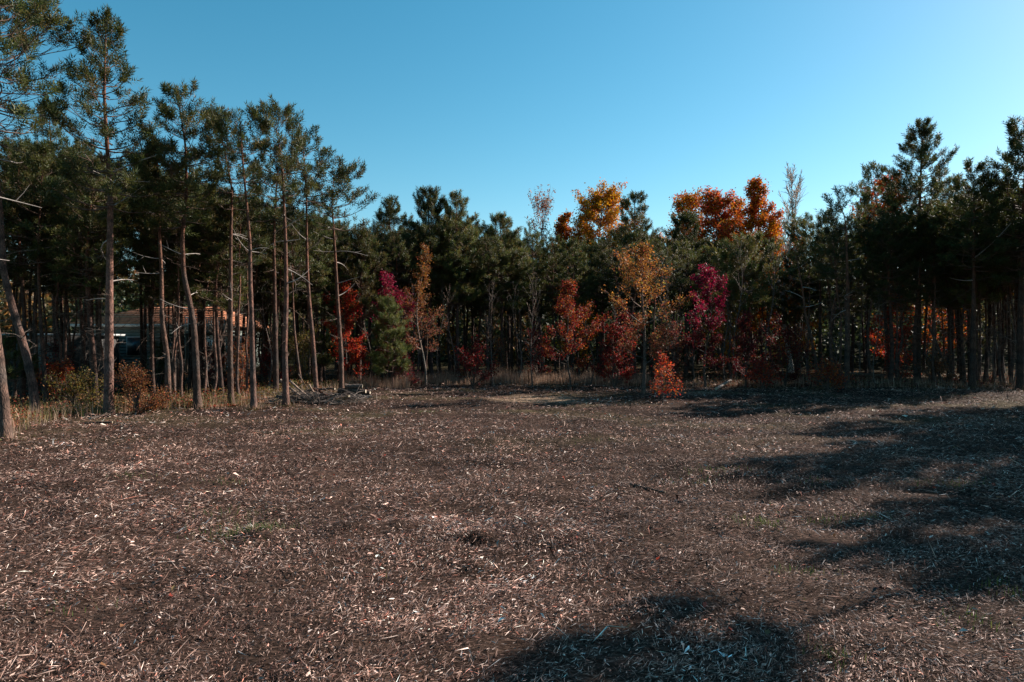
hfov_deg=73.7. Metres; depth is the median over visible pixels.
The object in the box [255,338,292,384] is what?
shrub
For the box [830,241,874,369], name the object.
pine tree
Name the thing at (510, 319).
pine tree
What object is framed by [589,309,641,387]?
shrub
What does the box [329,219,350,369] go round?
pine tree
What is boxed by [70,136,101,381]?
pine tree
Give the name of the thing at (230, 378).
pine tree
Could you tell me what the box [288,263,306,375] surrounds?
bare sapling
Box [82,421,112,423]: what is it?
stick
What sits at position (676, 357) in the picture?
shrub
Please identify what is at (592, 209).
maple tree
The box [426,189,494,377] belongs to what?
pine tree
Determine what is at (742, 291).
pine tree
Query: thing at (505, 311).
pine tree
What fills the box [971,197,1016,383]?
pine tree
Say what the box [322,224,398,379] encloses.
pine tree
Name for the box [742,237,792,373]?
pine tree
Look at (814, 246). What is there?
pine tree
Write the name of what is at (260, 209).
pine tree
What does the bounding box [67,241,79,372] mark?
pine tree
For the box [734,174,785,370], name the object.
maple tree
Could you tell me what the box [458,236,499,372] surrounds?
pine tree
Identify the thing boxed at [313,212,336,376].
pine tree
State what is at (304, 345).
shrub
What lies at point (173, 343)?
pine tree
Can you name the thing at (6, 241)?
pine tree
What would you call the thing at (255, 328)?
pine tree
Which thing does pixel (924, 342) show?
pine tree
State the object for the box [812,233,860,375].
pine tree
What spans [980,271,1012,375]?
pine tree
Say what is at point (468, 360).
shrub
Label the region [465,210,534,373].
pine tree
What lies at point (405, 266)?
pine tree
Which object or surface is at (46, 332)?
pine tree
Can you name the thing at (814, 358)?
pine tree
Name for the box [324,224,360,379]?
pine tree
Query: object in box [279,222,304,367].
pine tree
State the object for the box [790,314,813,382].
bare sapling
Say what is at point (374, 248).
pine tree
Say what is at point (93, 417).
stick
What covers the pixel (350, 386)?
log
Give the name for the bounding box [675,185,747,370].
maple tree
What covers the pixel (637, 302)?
pine tree
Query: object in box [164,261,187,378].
pine tree
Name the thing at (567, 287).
sapling
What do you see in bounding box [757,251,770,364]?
pine tree
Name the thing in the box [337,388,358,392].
log
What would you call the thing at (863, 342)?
pine tree
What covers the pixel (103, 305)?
pine tree
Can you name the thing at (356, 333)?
pine tree
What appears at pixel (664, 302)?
bare sapling
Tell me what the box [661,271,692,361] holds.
pine tree
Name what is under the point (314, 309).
pine tree
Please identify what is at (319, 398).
brushwood
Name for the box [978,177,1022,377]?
pine tree
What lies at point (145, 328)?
pine tree
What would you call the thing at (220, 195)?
pine tree
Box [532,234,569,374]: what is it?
pine tree
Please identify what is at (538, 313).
pine tree
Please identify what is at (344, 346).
pine tree
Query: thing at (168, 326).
pine tree
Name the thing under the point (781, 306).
pine tree
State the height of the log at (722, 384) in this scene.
0.407 m
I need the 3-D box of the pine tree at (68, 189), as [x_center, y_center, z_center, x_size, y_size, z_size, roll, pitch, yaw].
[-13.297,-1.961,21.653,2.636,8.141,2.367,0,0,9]
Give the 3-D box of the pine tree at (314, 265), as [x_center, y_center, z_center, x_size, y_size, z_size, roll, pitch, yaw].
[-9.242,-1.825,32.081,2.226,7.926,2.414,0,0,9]
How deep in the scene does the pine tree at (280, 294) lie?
31.84 m
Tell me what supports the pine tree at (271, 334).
on the ground at (814, 539)
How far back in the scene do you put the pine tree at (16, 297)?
26.97 m
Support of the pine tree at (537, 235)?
on the ground at (814, 539)
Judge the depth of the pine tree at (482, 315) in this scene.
43.80 m
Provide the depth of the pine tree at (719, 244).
35.64 m
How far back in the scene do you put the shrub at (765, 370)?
28.55 m
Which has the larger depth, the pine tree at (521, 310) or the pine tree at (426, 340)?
the pine tree at (426, 340)
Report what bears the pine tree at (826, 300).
on the ground at (814, 539)
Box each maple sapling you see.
[320,280,369,380]
[369,269,415,385]
[680,263,731,387]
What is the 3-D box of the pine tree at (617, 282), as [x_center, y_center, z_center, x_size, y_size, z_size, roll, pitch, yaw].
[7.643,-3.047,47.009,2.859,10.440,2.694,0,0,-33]
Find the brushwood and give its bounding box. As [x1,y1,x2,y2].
[235,381,395,404]
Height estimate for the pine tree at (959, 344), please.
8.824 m
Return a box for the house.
[70,307,261,373]
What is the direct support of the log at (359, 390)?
on the log
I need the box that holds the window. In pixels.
[126,336,139,355]
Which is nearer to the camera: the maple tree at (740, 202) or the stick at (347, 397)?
the stick at (347, 397)
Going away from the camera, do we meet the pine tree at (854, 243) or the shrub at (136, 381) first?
the shrub at (136, 381)
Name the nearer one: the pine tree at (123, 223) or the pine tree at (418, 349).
the pine tree at (123, 223)
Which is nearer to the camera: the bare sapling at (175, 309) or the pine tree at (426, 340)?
the bare sapling at (175, 309)
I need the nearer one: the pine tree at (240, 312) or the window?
the pine tree at (240, 312)
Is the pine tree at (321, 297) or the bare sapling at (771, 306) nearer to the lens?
the bare sapling at (771, 306)
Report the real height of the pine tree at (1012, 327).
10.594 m
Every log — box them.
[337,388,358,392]
[345,383,362,388]
[348,389,365,393]
[715,379,731,389]
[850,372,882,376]
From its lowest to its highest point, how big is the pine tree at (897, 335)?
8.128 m
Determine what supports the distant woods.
on the ground at (814, 539)
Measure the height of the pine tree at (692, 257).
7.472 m
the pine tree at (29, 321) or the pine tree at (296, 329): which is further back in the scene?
the pine tree at (296, 329)
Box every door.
[38,343,53,373]
[207,335,241,368]
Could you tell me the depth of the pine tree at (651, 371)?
39.83 m
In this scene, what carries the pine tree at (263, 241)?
on the ground at (814, 539)
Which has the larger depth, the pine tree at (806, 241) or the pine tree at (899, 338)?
the pine tree at (899, 338)
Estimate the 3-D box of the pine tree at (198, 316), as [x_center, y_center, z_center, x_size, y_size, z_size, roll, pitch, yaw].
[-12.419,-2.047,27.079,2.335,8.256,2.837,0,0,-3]
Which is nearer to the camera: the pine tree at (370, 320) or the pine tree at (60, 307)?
the pine tree at (60, 307)
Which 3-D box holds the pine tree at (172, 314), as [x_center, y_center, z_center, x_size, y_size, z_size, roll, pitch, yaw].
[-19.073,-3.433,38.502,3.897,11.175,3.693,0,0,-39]
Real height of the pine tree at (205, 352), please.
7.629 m
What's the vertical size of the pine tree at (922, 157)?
12.704 m
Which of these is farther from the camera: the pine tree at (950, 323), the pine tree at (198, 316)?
the pine tree at (950, 323)
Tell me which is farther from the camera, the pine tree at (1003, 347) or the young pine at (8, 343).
the pine tree at (1003, 347)
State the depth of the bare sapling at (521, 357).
31.38 m
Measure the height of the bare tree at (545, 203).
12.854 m
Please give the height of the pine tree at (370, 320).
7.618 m
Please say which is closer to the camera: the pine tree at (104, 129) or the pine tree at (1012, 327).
the pine tree at (104, 129)
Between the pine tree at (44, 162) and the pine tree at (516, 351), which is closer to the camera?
the pine tree at (44, 162)
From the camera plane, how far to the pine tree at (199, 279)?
25.96 m
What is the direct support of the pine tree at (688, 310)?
on the ground at (814, 539)
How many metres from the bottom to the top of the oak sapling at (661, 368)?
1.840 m
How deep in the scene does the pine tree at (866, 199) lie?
28.84 m
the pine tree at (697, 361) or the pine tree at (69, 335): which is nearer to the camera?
the pine tree at (69, 335)
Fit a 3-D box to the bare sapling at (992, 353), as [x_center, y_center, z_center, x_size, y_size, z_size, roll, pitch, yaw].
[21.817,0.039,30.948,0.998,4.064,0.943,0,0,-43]
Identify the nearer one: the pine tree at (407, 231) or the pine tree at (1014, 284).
the pine tree at (1014, 284)
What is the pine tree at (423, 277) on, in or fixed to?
on the ground at (814, 539)
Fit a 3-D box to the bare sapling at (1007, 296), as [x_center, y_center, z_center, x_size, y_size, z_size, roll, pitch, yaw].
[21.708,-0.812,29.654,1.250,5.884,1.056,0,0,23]
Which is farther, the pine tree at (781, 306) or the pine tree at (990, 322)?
the pine tree at (781, 306)
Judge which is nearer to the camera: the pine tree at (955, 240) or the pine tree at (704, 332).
the pine tree at (955, 240)
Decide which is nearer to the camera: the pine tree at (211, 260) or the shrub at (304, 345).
the pine tree at (211, 260)
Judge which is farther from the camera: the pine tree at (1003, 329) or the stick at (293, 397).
the pine tree at (1003, 329)
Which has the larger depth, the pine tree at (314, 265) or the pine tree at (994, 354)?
the pine tree at (994, 354)
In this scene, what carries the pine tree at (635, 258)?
on the ground at (814, 539)
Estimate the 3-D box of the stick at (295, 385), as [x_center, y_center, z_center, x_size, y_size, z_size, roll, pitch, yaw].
[-6.714,1.583,21.747,0.867,0.696,0.083,0,0,11]
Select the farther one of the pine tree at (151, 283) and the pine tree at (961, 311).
the pine tree at (961, 311)
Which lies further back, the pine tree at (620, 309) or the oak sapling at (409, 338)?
the pine tree at (620, 309)
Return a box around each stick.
[79,414,109,416]
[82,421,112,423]
[88,413,109,419]
[276,395,305,400]
[279,379,307,400]
[289,380,312,400]
[305,388,334,391]
[312,388,328,395]
[335,395,349,401]
[629,483,664,492]
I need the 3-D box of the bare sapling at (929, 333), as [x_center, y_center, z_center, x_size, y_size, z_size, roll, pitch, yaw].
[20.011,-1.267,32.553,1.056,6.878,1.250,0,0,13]
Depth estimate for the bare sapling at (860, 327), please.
32.01 m
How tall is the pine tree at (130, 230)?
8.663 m
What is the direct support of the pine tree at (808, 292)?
on the ground at (814, 539)
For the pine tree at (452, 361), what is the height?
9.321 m
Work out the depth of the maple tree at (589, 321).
40.00 m
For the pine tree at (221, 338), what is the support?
on the ground at (814, 539)
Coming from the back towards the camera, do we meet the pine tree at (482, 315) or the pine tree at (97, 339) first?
the pine tree at (482, 315)
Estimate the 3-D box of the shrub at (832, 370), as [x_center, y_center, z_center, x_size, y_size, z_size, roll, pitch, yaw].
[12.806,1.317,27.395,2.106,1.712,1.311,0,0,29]
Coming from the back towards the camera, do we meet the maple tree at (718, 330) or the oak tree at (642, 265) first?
the maple tree at (718, 330)
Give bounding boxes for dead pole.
[927,325,953,382]
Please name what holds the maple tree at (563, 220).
on the ground at (814, 539)
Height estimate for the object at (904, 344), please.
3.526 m
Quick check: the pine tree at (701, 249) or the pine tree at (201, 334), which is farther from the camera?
the pine tree at (701, 249)
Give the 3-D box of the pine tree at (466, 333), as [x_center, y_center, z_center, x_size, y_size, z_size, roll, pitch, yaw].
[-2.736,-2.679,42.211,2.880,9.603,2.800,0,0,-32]
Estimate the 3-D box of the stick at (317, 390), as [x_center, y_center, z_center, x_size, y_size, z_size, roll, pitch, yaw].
[-6.058,1.685,21.903,0.752,0.394,0.077,0,0,8]
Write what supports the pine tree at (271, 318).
on the ground at (814, 539)
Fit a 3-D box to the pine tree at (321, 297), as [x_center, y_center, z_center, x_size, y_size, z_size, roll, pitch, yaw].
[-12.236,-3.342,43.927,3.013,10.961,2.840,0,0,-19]
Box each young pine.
[1,331,40,380]
[306,333,337,381]
[365,294,413,386]
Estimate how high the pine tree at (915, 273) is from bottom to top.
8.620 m
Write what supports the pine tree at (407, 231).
on the ground at (814, 539)
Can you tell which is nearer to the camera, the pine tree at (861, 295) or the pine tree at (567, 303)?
the pine tree at (861, 295)
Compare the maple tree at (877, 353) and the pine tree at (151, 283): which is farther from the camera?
the maple tree at (877, 353)
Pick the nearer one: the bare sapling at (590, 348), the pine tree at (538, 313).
the bare sapling at (590, 348)
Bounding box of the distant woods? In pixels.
[0,260,1013,366]
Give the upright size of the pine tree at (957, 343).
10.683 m
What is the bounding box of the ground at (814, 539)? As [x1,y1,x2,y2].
[0,305,1023,681]
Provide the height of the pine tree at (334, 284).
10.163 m
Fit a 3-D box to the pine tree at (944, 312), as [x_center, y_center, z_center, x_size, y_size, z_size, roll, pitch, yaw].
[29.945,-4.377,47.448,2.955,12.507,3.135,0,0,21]
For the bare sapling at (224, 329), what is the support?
on the ground at (814, 539)
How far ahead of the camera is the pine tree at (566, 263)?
38.19 m
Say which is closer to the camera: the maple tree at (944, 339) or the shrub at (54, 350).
the shrub at (54, 350)
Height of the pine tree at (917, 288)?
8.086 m
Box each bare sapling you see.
[50,295,76,376]
[102,288,131,387]
[137,321,161,375]
[164,218,189,386]
[199,291,224,392]
[210,269,236,383]
[254,270,281,385]
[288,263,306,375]
[317,285,336,384]
[353,281,377,380]
[405,281,425,374]
[431,280,450,374]
[442,286,460,376]
[481,280,499,384]
[504,282,528,382]
[521,272,540,386]
[578,301,599,384]
[609,286,628,385]
[660,248,679,382]
[686,314,703,381]
[719,275,734,379]
[726,235,750,379]
[759,241,784,374]
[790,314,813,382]
[798,325,813,378]
[819,292,837,363]
[844,278,872,380]
[857,294,888,385]
[894,305,912,378]
[921,280,943,381]
[943,286,958,377]
[953,311,970,364]
[984,301,1002,381]
[998,261,1017,384]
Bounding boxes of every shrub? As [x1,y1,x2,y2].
[34,353,79,402]
[39,331,78,386]
[39,364,115,408]
[109,360,177,414]
[144,334,179,387]
[201,340,239,387]
[206,333,234,376]
[222,337,260,393]
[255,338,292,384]
[287,326,326,383]
[393,352,421,385]
[453,335,499,386]
[482,336,525,372]
[519,320,552,378]
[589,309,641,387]
[652,319,692,383]
[728,307,769,386]
[743,355,783,388]
[759,312,814,387]
[804,353,859,391]
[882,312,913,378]
[910,348,963,383]
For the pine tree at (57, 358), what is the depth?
30.18 m
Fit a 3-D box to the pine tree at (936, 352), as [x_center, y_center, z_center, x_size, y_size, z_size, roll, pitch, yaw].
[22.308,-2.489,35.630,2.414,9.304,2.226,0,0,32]
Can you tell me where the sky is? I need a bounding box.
[0,0,1023,304]
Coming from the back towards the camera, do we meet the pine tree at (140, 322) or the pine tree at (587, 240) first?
the pine tree at (587, 240)
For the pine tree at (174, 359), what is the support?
on the ground at (814, 539)
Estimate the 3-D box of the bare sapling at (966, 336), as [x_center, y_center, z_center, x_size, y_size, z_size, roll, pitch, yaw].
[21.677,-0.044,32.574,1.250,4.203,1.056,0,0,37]
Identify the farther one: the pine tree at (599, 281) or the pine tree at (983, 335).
the pine tree at (599, 281)
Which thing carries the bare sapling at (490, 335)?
on the ground at (814, 539)
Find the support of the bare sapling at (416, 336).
on the ground at (814, 539)
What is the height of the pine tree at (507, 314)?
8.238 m
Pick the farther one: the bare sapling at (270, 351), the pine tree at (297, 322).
the pine tree at (297, 322)
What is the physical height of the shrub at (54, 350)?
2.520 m
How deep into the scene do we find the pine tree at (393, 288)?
37.41 m
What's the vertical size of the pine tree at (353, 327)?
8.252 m
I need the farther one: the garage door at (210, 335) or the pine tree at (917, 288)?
the garage door at (210, 335)
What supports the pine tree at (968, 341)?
on the ground at (814, 539)
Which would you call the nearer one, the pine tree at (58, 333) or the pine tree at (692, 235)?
the pine tree at (58, 333)
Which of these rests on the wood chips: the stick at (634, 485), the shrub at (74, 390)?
the stick at (634, 485)
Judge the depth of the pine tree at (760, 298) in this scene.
34.33 m
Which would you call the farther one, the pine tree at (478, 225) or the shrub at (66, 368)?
the pine tree at (478, 225)
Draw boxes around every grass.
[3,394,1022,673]
[344,364,1014,389]
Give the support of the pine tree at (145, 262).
on the ground at (814, 539)
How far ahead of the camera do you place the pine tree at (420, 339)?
53.14 m
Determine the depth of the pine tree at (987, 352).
32.83 m
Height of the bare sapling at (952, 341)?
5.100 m
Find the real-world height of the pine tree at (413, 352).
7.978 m
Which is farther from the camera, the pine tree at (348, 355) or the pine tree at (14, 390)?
the pine tree at (348, 355)
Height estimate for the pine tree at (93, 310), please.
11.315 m
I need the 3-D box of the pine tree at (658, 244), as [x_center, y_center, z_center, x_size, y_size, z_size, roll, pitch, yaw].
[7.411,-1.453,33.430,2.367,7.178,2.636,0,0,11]
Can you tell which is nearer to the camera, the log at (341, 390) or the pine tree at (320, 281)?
the log at (341, 390)
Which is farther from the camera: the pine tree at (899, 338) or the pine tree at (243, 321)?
the pine tree at (899, 338)
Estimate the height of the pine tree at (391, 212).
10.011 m
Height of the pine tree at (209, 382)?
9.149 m
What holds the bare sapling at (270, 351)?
on the ground at (814, 539)
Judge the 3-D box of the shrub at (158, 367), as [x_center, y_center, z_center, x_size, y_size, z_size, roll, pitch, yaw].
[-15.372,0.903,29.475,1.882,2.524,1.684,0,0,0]
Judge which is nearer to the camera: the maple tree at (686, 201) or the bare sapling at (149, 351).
the bare sapling at (149, 351)
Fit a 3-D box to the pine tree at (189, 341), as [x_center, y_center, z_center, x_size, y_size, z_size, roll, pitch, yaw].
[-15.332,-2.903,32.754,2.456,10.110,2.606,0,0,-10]
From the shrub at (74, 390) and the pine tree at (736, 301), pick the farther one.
the pine tree at (736, 301)
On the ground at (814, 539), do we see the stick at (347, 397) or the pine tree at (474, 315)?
the pine tree at (474, 315)
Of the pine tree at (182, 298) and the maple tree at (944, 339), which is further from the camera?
the maple tree at (944, 339)
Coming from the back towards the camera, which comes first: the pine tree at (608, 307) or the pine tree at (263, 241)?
the pine tree at (608, 307)
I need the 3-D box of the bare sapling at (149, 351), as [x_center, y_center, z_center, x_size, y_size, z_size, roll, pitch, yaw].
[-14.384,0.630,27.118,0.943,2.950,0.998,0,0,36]
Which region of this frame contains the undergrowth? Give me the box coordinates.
[0,368,1022,443]
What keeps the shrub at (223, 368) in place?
on the ground at (814, 539)
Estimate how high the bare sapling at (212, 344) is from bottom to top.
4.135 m
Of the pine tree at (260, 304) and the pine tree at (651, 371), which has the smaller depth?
the pine tree at (260, 304)
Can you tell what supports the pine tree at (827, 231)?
on the ground at (814, 539)
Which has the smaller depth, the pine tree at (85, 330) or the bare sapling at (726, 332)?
the pine tree at (85, 330)
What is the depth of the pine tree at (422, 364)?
36.89 m
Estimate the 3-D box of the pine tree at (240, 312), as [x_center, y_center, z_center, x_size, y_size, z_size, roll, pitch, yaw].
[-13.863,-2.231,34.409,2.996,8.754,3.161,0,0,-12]
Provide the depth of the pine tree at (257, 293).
29.10 m
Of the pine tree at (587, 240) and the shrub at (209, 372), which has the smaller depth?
the shrub at (209, 372)
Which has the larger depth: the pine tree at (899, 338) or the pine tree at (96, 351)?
the pine tree at (899, 338)
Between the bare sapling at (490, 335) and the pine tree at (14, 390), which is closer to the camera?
the pine tree at (14, 390)
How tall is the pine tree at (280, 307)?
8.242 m
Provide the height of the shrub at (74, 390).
1.425 m
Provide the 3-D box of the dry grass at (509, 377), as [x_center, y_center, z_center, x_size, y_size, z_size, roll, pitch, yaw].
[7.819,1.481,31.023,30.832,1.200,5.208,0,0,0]
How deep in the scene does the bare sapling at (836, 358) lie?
33.97 m
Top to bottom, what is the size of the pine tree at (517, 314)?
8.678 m
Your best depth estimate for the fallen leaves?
29.41 m
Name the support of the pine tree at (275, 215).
on the ground at (814, 539)
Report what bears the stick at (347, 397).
on the brushwood
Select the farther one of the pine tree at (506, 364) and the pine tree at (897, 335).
the pine tree at (506, 364)
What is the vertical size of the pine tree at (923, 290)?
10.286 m
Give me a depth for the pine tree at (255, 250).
25.23 m
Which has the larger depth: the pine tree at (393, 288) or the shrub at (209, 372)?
the pine tree at (393, 288)
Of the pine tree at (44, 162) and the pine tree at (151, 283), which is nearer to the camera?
the pine tree at (44, 162)
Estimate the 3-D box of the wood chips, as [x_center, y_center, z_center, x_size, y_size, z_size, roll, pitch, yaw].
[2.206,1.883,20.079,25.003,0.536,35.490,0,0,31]
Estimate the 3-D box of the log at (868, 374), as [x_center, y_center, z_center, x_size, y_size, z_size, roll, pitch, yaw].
[16.278,1.554,31.495,1.652,0.244,0.170,0,0,0]
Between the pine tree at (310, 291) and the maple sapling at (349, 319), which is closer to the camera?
the maple sapling at (349, 319)
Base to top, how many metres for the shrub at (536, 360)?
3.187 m
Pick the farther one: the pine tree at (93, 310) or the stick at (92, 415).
the pine tree at (93, 310)
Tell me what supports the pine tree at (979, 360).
on the ground at (814, 539)
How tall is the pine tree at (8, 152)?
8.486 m
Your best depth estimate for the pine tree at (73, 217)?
20.63 m
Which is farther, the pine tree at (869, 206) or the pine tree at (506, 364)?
the pine tree at (506, 364)
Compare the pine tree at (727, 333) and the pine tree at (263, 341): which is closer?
the pine tree at (263, 341)
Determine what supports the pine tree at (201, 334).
on the ground at (814, 539)
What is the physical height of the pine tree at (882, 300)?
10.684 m
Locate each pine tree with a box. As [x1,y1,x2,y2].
[0,0,69,440]
[0,0,109,410]
[0,136,47,397]
[0,139,68,403]
[0,146,42,396]
[0,181,22,315]
[1,145,38,355]
[2,139,81,405]
[2,141,61,380]
[3,141,74,394]
[10,196,27,390]
[21,187,84,401]
[22,151,113,398]
[22,174,54,392]
[23,91,71,359]
[25,138,76,365]
[34,175,124,396]
[36,5,177,413]
[41,149,142,403]
[42,175,121,394]
[46,290,76,373]
[51,152,133,393]
[51,296,58,367]
[59,152,138,390]
[62,241,124,349]
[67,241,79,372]
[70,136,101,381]
[70,158,142,398]
[81,153,131,383]
[87,243,117,387]
[92,166,133,352]
[93,253,125,385]
[113,172,192,394]
[115,147,163,386]
[115,182,170,390]
[122,78,233,408]
[122,132,199,403]
[126,146,158,377]
[128,220,163,378]
[129,173,196,387]
[144,189,204,398]
[144,207,213,398]
[150,280,187,339]
[155,167,171,383]
[157,175,200,392]
[158,295,174,348]
[163,176,223,388]
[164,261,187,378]
[165,185,219,390]
[168,185,200,391]
[170,194,225,384]
[170,198,249,396]
[177,145,209,383]
[183,317,206,382]
[185,187,252,397]
[185,196,233,392]
[191,97,271,403]
[194,193,252,369]
[200,185,240,358]
[201,185,229,385]
[202,104,277,408]
[206,277,258,339]
[208,318,223,367]
[210,198,275,396]
[213,193,260,392]
[213,197,263,385]
[225,194,269,393]
[226,194,271,386]
[233,202,282,362]
[238,253,283,380]
[239,150,313,393]
[239,204,270,360]
[240,92,318,406]
[242,210,297,377]
[243,208,313,382]
[244,248,279,383]
[252,225,309,368]
[255,203,311,349]
[257,208,327,387]
[268,312,272,371]
[271,192,289,372]
[272,122,354,393]
[276,209,304,372]
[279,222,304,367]
[279,287,314,375]
[282,219,333,384]
[288,215,348,383]
[289,212,322,342]
[295,219,332,373]
[296,220,328,369]
[298,154,380,387]
[301,310,303,370]
[312,204,329,347]
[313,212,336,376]
[318,221,343,369]
[318,230,360,371]
[321,238,371,377]
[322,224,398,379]
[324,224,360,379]
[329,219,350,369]
[333,261,352,375]
[343,239,379,375]
[346,239,389,376]
[350,312,354,373]
[352,233,399,380]
[355,303,376,363]
[362,194,413,378]
[367,230,399,376]
[376,228,418,378]
[381,230,422,350]
[386,227,412,374]
[387,230,430,373]
[390,184,470,376]
[399,229,427,373]
[403,235,447,377]
[412,254,439,363]
[416,295,434,367]
[417,280,422,371]
[419,223,438,351]
[420,308,427,364]
[421,221,455,374]
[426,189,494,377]
[426,224,471,376]
[444,289,463,371]
[454,234,493,369]
[457,219,485,372]
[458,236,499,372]
[460,214,482,357]
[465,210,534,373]
[465,224,487,342]
[469,235,509,370]
[477,223,498,365]
[479,241,505,369]
[483,232,498,367]
[492,240,526,368]
[493,233,507,368]
[495,233,535,373]
[498,228,513,367]
[502,240,540,371]
[506,317,516,358]
[508,317,516,362]
[514,228,535,372]
[514,314,517,367]
[515,292,527,369]
[516,220,551,373]
[518,247,558,360]
[527,246,557,368]
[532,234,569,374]
[544,251,573,367]
[544,293,563,339]
[550,236,600,375]
[550,238,576,369]
[551,246,590,370]
[564,235,596,371]
[576,239,614,369]
[577,238,608,370]
[584,242,617,373]
[588,238,637,377]
[588,242,614,335]
[600,189,662,375]
[602,234,611,356]
[604,224,630,368]
[607,275,652,367]
[609,244,639,370]
[614,243,645,368]
[620,240,652,376]
[630,229,656,371]
[635,239,672,376]
[637,234,673,374]
[638,233,662,369]
[642,237,686,379]
[656,236,692,373]
[657,208,713,375]
[661,238,701,373]
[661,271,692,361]
[670,290,706,367]
[677,242,705,374]
[678,241,701,364]
[690,240,728,370]
[698,239,708,366]
[702,230,796,379]
[711,238,733,369]
[711,239,746,377]
[717,243,750,371]
[718,237,758,363]
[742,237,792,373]
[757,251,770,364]
[769,239,788,363]
[771,250,822,370]
[780,206,857,374]
[785,241,821,387]
[791,237,827,380]
[791,244,818,356]
[802,225,864,381]
[805,246,863,367]
[806,228,843,372]
[809,224,860,385]
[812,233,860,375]
[815,179,872,387]
[825,222,874,368]
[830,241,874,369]
[833,234,879,372]
[843,212,899,383]
[844,224,868,368]
[848,160,910,376]
[849,229,885,372]
[852,216,876,348]
[854,203,923,383]
[860,229,915,376]
[864,212,910,371]
[872,211,915,384]
[875,221,917,381]
[876,208,955,383]
[877,116,972,381]
[891,211,936,368]
[898,212,921,365]
[907,210,939,372]
[910,206,959,381]
[911,200,943,375]
[913,207,961,383]
[921,199,984,382]
[922,198,964,377]
[922,204,993,380]
[925,181,969,378]
[927,156,1021,387]
[930,311,941,378]
[932,193,953,362]
[936,195,993,378]
[940,205,1010,385]
[948,200,977,382]
[950,266,969,354]
[951,200,999,383]
[954,310,964,372]
[955,197,1016,379]
[956,285,979,378]
[957,115,1023,389]
[966,301,984,374]
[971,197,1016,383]
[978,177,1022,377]
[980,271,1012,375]
[980,301,1006,378]
[981,208,1005,380]
[981,293,988,377]
[982,301,1005,373]
[985,186,1022,338]
[986,199,1019,384]
[987,287,1015,356]
[988,263,1016,355]
[991,193,1021,382]
[1000,206,1017,354]
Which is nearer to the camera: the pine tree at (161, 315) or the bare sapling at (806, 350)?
the pine tree at (161, 315)
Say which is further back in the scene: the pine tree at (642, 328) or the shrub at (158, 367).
the pine tree at (642, 328)
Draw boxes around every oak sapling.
[385,242,447,385]
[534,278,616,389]
[649,352,685,403]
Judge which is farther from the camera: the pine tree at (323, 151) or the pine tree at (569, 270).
the pine tree at (569, 270)
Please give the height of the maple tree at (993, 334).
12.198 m
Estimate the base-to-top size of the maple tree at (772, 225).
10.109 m
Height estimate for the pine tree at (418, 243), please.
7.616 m
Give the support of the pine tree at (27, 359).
on the ground at (814, 539)
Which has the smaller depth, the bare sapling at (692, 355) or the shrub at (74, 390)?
the shrub at (74, 390)
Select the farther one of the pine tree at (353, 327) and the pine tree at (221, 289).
the pine tree at (353, 327)
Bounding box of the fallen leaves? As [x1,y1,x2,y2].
[8,369,1014,665]
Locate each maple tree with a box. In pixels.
[240,297,278,380]
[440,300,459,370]
[545,208,582,369]
[554,177,643,368]
[555,297,600,374]
[655,186,715,368]
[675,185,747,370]
[689,285,746,374]
[704,196,762,369]
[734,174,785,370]
[748,219,786,371]
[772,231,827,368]
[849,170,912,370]
[865,285,912,369]
[909,294,970,363]
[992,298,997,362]
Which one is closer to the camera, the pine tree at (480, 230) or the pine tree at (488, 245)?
the pine tree at (488, 245)
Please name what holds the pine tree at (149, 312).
on the ground at (814, 539)
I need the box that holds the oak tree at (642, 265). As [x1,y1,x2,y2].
[601,239,697,393]
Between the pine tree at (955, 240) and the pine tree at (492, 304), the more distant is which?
the pine tree at (492, 304)
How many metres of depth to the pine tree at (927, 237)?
30.26 m
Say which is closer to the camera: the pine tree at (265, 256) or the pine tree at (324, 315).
the pine tree at (265, 256)
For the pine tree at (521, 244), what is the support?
on the ground at (814, 539)
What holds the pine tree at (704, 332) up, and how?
on the ground at (814, 539)
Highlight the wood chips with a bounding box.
[0,380,1023,681]
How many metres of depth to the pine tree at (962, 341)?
31.36 m
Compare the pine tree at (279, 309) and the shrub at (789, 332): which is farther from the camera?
the pine tree at (279, 309)
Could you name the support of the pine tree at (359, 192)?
on the ground at (814, 539)
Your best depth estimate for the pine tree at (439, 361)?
39.41 m
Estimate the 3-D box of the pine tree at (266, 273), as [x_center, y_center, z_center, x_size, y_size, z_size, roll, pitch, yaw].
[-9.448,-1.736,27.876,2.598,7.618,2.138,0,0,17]
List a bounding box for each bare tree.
[524,184,560,369]
[771,162,808,372]
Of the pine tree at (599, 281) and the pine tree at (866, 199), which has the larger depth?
the pine tree at (599, 281)
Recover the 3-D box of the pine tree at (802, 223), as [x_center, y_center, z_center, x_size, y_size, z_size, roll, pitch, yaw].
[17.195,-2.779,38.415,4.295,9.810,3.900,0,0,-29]
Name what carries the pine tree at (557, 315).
on the ground at (814, 539)
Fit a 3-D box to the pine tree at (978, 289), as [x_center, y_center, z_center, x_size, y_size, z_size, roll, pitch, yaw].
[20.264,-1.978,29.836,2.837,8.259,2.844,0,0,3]
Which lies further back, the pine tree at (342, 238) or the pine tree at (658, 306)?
the pine tree at (658, 306)
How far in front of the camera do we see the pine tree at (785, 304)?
40.16 m
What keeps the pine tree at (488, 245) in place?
on the ground at (814, 539)
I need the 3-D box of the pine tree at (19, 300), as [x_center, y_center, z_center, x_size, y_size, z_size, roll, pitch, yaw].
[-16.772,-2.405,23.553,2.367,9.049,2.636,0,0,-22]
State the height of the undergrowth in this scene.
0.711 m
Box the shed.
[3,334,125,374]

